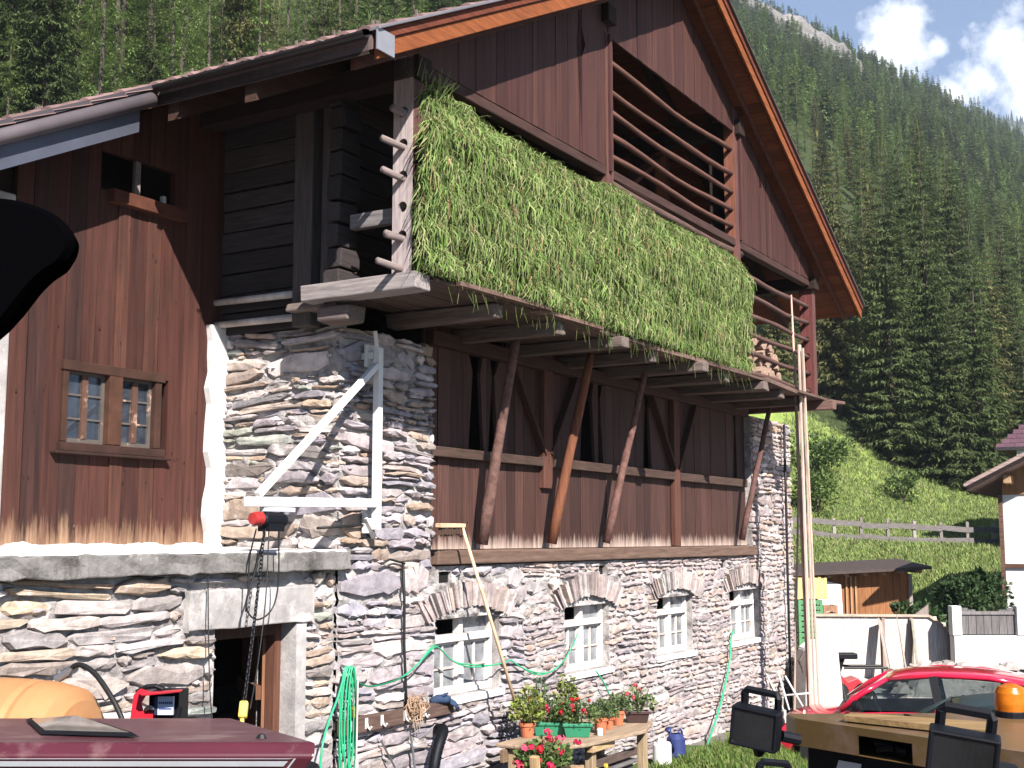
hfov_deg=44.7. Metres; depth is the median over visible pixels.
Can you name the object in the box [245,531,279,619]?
control cable
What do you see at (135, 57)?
larch tree
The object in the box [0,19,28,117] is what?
larch tree
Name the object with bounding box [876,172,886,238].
larch tree
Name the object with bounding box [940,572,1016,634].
bush
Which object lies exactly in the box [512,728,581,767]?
flower tub
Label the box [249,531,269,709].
hoist cable
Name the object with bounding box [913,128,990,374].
spruce tree
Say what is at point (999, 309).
spruce tree
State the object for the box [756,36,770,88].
larch tree
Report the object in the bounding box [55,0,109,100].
larch tree
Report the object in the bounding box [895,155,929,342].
larch tree
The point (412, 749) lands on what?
iron rod
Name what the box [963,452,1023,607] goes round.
white house
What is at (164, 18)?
larch tree
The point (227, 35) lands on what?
larch tree
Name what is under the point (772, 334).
spruce tree
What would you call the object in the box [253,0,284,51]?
larch tree
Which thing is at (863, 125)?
larch tree
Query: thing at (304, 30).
spruce tree
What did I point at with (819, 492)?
bush
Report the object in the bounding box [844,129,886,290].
spruce tree
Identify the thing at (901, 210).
spruce tree
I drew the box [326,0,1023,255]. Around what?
forest
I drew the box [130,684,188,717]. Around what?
generator
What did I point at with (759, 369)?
firewood log
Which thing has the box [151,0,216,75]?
larch tree
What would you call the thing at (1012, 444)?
house
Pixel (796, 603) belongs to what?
long board
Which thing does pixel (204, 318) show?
barn
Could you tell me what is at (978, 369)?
spruce tree
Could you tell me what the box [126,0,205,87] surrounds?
larch tree
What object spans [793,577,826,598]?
crate
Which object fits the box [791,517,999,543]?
meadow fence
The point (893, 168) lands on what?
spruce tree
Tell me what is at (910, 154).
larch tree
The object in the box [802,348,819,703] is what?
long board
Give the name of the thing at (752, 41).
larch tree
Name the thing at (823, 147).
spruce tree
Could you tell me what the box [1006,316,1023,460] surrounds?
spruce tree
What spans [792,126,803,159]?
spruce tree
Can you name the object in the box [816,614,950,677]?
wall
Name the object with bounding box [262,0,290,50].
larch tree
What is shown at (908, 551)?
meadow grass
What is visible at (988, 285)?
larch tree
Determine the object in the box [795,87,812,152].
larch tree
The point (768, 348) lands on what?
firewood log
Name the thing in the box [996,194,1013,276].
spruce tree
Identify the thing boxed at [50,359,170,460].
window
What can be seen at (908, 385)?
spruce tree
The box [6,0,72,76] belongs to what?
larch tree
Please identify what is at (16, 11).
larch tree
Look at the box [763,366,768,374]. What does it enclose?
firewood log
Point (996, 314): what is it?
spruce tree
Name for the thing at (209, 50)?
larch tree
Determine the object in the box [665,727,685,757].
watering can
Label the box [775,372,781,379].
firewood log
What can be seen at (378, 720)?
hook rail
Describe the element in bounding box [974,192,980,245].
larch tree
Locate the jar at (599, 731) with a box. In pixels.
[597,728,602,735]
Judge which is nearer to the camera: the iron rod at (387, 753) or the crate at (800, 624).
the iron rod at (387, 753)
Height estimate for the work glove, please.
0.194 m
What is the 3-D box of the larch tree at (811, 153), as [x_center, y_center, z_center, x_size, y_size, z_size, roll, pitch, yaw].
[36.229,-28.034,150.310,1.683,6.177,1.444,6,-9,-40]
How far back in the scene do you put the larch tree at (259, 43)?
46.92 m
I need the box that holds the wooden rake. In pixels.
[435,523,515,698]
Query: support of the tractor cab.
on the ground at (225, 700)
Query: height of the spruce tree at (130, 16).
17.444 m
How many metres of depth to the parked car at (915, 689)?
16.76 m
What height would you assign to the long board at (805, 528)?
6.051 m
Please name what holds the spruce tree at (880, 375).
on the ground at (225, 700)
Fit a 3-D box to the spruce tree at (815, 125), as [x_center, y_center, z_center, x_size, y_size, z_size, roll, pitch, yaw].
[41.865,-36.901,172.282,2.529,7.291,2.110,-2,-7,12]
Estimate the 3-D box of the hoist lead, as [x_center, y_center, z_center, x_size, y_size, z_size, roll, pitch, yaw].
[-1.966,1.402,9.394,0.076,0.622,0.035,1,-7,-7]
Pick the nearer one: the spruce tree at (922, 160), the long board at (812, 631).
the long board at (812, 631)
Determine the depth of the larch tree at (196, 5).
62.05 m
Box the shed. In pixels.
[793,558,931,647]
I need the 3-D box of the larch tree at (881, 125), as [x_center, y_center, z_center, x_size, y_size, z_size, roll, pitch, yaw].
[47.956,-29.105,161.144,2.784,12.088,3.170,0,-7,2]
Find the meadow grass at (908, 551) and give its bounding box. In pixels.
[781,411,1002,615]
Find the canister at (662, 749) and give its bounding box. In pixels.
[652,734,671,764]
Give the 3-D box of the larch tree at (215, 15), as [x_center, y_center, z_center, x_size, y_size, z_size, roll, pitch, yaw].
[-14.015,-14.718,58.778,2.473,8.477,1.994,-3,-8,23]
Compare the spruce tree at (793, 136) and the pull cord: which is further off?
the spruce tree at (793, 136)
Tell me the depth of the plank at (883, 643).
23.18 m
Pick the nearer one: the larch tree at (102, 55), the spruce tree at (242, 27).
the larch tree at (102, 55)
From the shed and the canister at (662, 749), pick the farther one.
the shed
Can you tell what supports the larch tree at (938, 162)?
on the ground at (225, 700)
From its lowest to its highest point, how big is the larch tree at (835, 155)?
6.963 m
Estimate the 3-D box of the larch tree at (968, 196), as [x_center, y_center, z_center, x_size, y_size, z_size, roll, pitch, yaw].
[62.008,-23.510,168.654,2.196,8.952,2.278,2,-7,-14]
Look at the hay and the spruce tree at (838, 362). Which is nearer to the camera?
the hay
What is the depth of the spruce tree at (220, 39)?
52.77 m
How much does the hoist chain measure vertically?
1.455 m
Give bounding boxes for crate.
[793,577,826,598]
[793,599,822,615]
[793,615,813,631]
[794,631,814,646]
[818,604,837,613]
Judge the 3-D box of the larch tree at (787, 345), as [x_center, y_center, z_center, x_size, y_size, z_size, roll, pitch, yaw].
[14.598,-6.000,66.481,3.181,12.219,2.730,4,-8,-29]
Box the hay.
[402,60,756,388]
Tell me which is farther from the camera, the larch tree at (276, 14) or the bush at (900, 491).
the larch tree at (276, 14)
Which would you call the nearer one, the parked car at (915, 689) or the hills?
the parked car at (915, 689)
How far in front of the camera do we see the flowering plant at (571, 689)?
12.73 m
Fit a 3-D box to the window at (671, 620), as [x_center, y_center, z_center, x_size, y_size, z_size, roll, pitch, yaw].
[2.111,3.179,16.546,0.220,0.914,1.260,-4,-8,31]
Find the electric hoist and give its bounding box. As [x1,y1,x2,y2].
[248,507,294,530]
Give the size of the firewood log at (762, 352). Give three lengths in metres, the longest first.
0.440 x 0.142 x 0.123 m
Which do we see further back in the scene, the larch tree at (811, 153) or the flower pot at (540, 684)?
the larch tree at (811, 153)
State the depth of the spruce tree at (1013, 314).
77.14 m
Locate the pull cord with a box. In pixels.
[207,574,212,717]
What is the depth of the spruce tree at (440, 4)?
76.89 m
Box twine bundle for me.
[403,693,429,734]
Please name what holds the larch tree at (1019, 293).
on the ground at (225, 700)
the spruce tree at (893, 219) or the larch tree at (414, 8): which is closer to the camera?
the larch tree at (414, 8)
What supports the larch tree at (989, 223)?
on the ground at (225, 700)
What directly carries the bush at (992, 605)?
on the ground at (225, 700)
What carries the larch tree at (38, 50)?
on the ground at (225, 700)
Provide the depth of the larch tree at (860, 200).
87.44 m
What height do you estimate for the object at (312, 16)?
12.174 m
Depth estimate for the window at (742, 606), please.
18.90 m
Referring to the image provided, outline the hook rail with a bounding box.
[336,703,453,736]
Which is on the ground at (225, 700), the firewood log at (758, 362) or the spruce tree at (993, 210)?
the spruce tree at (993, 210)
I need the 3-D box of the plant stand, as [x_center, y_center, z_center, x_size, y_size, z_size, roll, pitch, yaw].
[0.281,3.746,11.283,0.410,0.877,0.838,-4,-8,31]
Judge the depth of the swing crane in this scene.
10.72 m
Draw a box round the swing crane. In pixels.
[244,331,382,538]
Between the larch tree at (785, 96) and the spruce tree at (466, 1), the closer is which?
the spruce tree at (466, 1)
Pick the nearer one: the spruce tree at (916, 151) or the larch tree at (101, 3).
the larch tree at (101, 3)
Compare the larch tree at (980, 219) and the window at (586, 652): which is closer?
the window at (586, 652)
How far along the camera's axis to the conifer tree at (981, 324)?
66.52 m
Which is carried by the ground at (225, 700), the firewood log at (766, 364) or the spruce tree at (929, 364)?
the spruce tree at (929, 364)
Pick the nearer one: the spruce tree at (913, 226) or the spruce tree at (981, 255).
the spruce tree at (913, 226)
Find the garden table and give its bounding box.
[496,718,652,767]
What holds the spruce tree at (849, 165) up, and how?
on the ground at (225, 700)
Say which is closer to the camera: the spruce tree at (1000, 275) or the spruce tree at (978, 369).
the spruce tree at (978, 369)
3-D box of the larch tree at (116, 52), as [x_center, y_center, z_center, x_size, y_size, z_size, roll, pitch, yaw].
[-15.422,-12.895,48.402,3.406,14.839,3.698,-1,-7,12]
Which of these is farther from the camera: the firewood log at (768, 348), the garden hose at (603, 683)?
the firewood log at (768, 348)
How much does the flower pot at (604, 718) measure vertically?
0.358 m
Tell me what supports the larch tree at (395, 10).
on the ground at (225, 700)
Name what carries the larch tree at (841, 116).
on the ground at (225, 700)
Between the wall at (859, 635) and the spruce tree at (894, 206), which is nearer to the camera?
the wall at (859, 635)
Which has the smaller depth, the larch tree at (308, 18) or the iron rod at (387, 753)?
the iron rod at (387, 753)
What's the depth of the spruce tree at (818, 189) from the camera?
73.91 m
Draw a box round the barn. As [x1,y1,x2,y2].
[0,0,865,767]
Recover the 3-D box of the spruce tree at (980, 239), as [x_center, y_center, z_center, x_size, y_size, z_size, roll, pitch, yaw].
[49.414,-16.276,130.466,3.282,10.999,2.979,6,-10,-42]
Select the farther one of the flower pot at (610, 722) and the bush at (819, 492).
the bush at (819, 492)
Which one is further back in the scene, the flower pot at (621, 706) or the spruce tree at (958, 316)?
the spruce tree at (958, 316)
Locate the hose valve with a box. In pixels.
[53,666,72,681]
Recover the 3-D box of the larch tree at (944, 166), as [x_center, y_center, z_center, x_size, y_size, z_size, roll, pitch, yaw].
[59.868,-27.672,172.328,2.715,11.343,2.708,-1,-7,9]
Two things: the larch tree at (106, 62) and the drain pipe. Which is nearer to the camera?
the drain pipe
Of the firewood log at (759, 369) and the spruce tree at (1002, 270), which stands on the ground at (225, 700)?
the spruce tree at (1002, 270)
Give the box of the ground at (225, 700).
[1,0,1023,767]
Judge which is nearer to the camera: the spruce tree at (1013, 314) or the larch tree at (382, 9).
the larch tree at (382, 9)
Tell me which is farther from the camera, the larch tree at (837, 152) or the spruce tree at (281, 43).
the larch tree at (837, 152)
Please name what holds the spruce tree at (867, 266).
on the ground at (225, 700)
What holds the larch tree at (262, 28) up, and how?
on the ground at (225, 700)
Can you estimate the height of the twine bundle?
0.370 m
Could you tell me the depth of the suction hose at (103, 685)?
6.00 m
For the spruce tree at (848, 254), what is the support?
on the ground at (225, 700)
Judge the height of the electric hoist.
0.185 m
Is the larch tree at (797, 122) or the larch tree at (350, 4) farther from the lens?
the larch tree at (797, 122)
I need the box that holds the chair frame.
[765,671,812,722]
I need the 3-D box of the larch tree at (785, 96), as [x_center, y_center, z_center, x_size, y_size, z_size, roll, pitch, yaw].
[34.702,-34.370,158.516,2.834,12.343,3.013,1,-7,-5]
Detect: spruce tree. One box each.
[0,0,40,116]
[0,0,94,117]
[38,0,97,38]
[99,1,145,34]
[128,0,174,85]
[197,0,277,64]
[207,1,231,65]
[232,0,268,57]
[269,0,287,49]
[289,0,320,42]
[306,0,341,39]
[311,0,354,38]
[363,11,374,24]
[418,0,456,12]
[458,0,478,5]
[758,321,800,384]
[776,91,786,125]
[791,131,860,356]
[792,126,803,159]
[796,141,881,415]
[808,92,821,142]
[813,111,832,182]
[813,113,834,186]
[839,113,858,191]
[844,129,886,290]
[844,184,905,364]
[844,231,860,291]
[846,136,936,466]
[849,112,873,201]
[853,221,883,344]
[857,196,909,426]
[859,235,922,409]
[868,135,880,181]
[873,109,886,166]
[880,135,904,219]
[880,165,898,223]
[882,127,932,377]
[885,183,905,264]
[892,118,966,452]
[895,190,972,478]
[901,106,930,240]
[909,103,929,193]
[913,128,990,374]
[917,207,946,312]
[917,292,997,487]
[919,139,942,246]
[922,237,956,382]
[926,157,938,241]
[933,224,1016,493]
[935,199,957,314]
[940,172,956,251]
[944,158,970,247]
[949,312,975,435]
[951,167,982,310]
[964,276,1000,402]
[965,236,1022,443]
[971,179,997,276]
[971,240,984,294]
[975,178,996,258]
[982,268,1010,383]
[984,201,1023,384]
[986,174,1003,261]
[988,255,1023,437]
[991,240,1017,351]
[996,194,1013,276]
[1002,213,1023,381]
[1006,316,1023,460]
[1007,214,1023,288]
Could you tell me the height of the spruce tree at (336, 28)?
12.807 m
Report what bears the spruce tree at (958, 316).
on the ground at (225, 700)
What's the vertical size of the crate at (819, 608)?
0.322 m
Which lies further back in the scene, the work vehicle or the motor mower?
the motor mower
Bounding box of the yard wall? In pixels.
[915,604,1023,666]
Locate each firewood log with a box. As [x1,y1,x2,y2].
[749,336,756,345]
[752,357,762,366]
[755,340,766,349]
[755,350,764,354]
[756,366,763,373]
[762,360,770,368]
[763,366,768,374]
[765,344,771,351]
[765,353,772,358]
[771,364,778,371]
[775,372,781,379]
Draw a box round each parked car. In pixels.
[781,665,1023,759]
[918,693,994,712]
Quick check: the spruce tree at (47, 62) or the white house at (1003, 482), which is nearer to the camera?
the white house at (1003, 482)
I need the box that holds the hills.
[996,118,1023,135]
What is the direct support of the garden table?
on the ground at (225, 700)
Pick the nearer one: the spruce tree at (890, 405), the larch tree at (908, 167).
the spruce tree at (890, 405)
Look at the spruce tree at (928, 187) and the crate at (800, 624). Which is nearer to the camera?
the crate at (800, 624)
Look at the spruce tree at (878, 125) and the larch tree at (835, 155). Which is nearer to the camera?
the larch tree at (835, 155)
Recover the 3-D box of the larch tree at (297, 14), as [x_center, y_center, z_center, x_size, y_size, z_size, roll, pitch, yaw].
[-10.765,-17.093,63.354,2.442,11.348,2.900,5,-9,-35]
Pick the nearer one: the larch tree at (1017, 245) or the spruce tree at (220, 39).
the spruce tree at (220, 39)
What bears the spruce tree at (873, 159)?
on the ground at (225, 700)
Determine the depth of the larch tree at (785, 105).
137.81 m
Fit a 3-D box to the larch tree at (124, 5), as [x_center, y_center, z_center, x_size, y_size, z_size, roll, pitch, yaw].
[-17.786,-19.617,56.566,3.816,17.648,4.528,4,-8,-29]
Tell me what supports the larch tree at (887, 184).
on the ground at (225, 700)
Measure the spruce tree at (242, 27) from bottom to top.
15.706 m
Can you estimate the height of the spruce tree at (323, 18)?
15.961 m
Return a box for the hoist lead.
[245,529,256,611]
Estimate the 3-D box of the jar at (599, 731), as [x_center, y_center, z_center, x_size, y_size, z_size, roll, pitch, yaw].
[0.877,3.475,12.459,0.064,0.070,0.064,-4,-8,31]
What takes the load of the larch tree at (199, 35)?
on the ground at (225, 700)
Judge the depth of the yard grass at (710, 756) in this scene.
15.49 m
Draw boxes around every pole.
[790,295,808,705]
[896,614,906,666]
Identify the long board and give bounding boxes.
[793,406,799,709]
[798,345,812,705]
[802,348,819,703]
[802,367,815,703]
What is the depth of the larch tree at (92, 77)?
53.40 m
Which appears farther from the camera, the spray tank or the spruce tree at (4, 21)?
the spruce tree at (4, 21)
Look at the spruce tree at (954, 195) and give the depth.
138.96 m
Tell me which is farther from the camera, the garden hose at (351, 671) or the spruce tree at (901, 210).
the spruce tree at (901, 210)
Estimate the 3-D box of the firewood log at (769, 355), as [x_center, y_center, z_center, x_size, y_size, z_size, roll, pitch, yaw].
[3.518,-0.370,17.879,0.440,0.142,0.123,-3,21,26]
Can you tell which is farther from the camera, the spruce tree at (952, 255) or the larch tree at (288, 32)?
the spruce tree at (952, 255)
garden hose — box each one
[319,633,577,767]
[595,670,613,704]
[706,630,733,748]
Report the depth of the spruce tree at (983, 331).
79.41 m
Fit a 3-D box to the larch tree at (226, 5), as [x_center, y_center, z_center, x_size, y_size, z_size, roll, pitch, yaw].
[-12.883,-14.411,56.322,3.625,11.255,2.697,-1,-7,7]
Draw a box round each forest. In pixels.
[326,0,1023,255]
[965,105,1023,131]
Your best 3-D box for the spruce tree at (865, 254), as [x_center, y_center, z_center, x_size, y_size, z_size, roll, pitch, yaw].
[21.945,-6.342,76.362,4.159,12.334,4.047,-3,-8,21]
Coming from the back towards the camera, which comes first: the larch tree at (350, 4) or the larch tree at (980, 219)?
the larch tree at (980, 219)
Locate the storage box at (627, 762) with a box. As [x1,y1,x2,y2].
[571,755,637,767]
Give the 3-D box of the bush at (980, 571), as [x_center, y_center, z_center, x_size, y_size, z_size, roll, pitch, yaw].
[9.525,4.968,26.495,1.287,2.241,1.426,2,-7,-17]
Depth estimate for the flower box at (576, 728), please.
12.35 m
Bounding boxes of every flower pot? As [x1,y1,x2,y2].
[506,684,546,737]
[531,676,551,719]
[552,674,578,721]
[587,697,614,733]
[600,702,619,728]
[605,692,631,725]
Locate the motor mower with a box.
[838,652,887,698]
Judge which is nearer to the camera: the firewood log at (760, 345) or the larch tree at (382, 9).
the firewood log at (760, 345)
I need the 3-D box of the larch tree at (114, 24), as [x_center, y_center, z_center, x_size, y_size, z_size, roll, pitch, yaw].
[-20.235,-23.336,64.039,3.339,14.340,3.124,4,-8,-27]
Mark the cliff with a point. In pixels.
(807, 28)
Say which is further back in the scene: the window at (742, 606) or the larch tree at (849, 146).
the larch tree at (849, 146)
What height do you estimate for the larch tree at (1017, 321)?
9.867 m
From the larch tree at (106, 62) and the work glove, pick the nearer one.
the work glove
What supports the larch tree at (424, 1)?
on the ground at (225, 700)
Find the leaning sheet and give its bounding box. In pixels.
[818,581,842,613]
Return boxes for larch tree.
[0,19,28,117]
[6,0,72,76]
[7,3,26,30]
[12,0,77,112]
[15,0,62,97]
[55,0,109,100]
[56,0,96,68]
[58,0,140,102]
[71,0,143,100]
[72,0,147,92]
[75,0,111,97]
[75,0,114,98]
[82,1,133,91]
[87,0,134,55]
[110,0,171,82]
[120,0,176,85]
[120,0,179,84]
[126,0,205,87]
[130,3,208,69]
[139,1,190,53]
[145,0,195,83]
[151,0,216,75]
[158,0,212,74]
[161,0,202,77]
[188,0,224,69]
[188,0,239,64]
[188,0,248,68]
[189,0,215,69]
[189,0,263,70]
[196,0,221,69]
[235,0,276,56]
[244,1,275,55]
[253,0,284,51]
[257,0,289,54]
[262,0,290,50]
[266,0,303,51]
[282,0,310,45]
[291,0,326,41]
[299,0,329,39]
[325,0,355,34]
[337,0,364,31]
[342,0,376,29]
[362,0,392,24]
[373,0,409,23]
[396,0,424,17]
[417,0,430,11]
[750,38,757,54]
[754,323,800,379]
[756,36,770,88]
[777,68,798,148]
[779,68,793,139]
[790,69,808,158]
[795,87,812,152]
[808,127,815,171]
[823,184,831,227]
[825,185,848,327]
[828,114,851,235]
[832,132,844,182]
[834,78,852,153]
[837,81,854,163]
[844,120,855,192]
[847,149,873,321]
[849,117,875,217]
[871,130,888,212]
[873,114,890,187]
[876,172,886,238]
[877,138,897,225]
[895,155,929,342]
[898,147,929,321]
[925,144,951,260]
[939,145,952,207]
[965,179,979,238]
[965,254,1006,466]
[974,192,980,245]
[977,195,989,266]
[979,207,992,277]
[982,202,994,254]
[982,248,1004,351]
[989,194,1017,298]
[1005,201,1023,371]
[1005,283,1023,414]
[1007,285,1023,414]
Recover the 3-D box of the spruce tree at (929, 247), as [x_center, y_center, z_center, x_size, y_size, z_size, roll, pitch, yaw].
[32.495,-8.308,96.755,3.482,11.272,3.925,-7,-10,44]
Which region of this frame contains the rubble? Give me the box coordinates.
[895,660,1023,673]
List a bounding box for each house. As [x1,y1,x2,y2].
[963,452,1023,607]
[995,425,1023,455]
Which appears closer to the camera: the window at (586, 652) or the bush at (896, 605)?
the window at (586, 652)
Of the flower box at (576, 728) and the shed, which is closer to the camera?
the flower box at (576, 728)
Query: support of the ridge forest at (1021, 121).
on the hills
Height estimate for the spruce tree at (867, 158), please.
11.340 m
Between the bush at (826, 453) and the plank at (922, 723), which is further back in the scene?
the bush at (826, 453)
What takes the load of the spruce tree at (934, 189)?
on the ground at (225, 700)
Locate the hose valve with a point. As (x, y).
(60, 675)
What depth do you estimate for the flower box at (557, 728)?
12.42 m
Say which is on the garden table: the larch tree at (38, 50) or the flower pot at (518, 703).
the flower pot at (518, 703)
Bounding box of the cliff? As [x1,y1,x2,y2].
[740,0,863,74]
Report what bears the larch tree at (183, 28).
on the ground at (225, 700)
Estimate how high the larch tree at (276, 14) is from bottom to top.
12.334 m
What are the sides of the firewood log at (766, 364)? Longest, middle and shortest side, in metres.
0.440 x 0.142 x 0.123 m
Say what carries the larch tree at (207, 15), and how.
on the ground at (225, 700)
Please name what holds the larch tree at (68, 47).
on the ground at (225, 700)
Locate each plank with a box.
[844,712,985,731]
[877,618,889,667]
[911,619,917,660]
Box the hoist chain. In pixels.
[238,528,265,721]
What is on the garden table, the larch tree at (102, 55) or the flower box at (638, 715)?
the flower box at (638, 715)
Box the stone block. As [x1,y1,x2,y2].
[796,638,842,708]
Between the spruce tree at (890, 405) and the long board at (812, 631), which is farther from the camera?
the spruce tree at (890, 405)
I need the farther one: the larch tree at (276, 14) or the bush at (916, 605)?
the larch tree at (276, 14)
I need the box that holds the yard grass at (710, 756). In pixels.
[634,734,807,767]
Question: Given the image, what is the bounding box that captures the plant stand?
[529,755,583,767]
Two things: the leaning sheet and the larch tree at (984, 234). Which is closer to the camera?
the leaning sheet
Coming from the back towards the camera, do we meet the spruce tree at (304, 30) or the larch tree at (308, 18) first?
the larch tree at (308, 18)
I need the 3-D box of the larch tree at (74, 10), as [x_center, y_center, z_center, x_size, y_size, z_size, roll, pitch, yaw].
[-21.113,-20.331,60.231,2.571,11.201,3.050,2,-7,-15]
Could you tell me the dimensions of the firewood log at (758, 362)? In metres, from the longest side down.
0.440 x 0.142 x 0.123 m
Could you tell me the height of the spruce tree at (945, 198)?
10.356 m
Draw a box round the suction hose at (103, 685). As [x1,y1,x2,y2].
[68,662,123,717]
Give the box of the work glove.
[429,692,459,711]
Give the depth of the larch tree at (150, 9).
54.88 m
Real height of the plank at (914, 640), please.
1.154 m
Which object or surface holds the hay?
hanging from the barn
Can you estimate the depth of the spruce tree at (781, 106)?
98.07 m
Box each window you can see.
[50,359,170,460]
[434,614,505,703]
[563,604,614,681]
[655,595,697,661]
[729,589,763,647]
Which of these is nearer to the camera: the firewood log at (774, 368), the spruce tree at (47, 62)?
the firewood log at (774, 368)
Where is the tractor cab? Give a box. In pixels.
[0,715,319,767]
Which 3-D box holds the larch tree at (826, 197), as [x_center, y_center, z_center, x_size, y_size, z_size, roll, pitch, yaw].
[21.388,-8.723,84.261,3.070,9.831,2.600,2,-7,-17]
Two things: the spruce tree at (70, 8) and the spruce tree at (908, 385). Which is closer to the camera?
the spruce tree at (70, 8)
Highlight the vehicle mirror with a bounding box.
[0,198,78,339]
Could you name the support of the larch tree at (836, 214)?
on the ground at (225, 700)
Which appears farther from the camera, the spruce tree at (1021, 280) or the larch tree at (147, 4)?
the spruce tree at (1021, 280)
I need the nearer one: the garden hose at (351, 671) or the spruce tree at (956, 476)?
the garden hose at (351, 671)
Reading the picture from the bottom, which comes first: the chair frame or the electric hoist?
the chair frame
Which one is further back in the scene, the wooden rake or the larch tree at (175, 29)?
the larch tree at (175, 29)
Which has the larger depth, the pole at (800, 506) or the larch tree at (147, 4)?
the larch tree at (147, 4)
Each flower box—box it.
[526,695,575,735]
[555,697,600,736]
[617,683,657,722]
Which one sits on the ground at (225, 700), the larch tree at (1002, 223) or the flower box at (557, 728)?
the larch tree at (1002, 223)
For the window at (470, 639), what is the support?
in the barn
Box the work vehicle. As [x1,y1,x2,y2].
[729,683,1023,767]
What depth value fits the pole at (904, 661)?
22.76 m
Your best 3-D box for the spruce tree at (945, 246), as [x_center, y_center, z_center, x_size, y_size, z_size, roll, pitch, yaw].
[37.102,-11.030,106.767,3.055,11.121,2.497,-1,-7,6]
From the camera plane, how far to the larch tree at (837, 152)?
115.04 m
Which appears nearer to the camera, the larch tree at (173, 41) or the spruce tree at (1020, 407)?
the larch tree at (173, 41)
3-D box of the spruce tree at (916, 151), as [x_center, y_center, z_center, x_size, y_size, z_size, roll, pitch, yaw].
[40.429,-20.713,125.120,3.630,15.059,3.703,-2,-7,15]
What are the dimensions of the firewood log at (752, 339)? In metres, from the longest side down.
0.440 x 0.142 x 0.123 m
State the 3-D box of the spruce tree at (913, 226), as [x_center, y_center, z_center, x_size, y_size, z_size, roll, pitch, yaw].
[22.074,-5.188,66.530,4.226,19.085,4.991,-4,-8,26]
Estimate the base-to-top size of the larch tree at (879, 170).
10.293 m
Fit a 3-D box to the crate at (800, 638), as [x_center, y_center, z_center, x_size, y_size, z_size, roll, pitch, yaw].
[6.080,5.243,25.550,0.500,0.322,0.510,0,-7,0]
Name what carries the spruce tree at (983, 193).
on the ground at (225, 700)
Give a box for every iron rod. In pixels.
[380,740,395,767]
[410,736,415,767]
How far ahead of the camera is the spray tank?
5.86 m
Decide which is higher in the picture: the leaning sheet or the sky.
the sky
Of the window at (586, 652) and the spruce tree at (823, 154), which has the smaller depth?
the window at (586, 652)
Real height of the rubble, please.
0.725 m
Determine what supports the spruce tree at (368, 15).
on the ground at (225, 700)
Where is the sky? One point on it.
(975, 48)
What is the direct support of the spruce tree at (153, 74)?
on the ground at (225, 700)
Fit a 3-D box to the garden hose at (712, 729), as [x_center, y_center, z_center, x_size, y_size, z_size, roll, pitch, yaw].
[2.807,4.136,17.039,0.153,1.392,2.159,-2,-7,19]
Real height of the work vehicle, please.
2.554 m
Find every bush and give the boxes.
[788,427,858,473]
[790,468,839,516]
[879,467,919,502]
[889,599,947,620]
[912,598,962,634]
[929,566,1000,634]
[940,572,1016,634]
[982,599,1023,634]
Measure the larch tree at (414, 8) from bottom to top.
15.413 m
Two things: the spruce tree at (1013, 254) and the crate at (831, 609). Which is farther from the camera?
the spruce tree at (1013, 254)
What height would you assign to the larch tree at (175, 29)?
16.694 m
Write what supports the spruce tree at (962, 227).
on the ground at (225, 700)
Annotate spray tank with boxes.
[0,677,103,717]
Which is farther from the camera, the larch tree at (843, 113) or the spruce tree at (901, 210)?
the larch tree at (843, 113)
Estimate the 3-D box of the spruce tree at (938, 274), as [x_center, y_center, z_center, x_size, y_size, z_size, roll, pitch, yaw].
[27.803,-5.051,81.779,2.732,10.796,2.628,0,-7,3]
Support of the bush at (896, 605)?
on the ground at (225, 700)
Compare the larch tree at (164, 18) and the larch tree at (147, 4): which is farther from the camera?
the larch tree at (164, 18)
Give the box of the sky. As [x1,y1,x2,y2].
[758,0,1023,120]
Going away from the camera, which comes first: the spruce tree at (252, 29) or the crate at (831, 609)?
the crate at (831, 609)

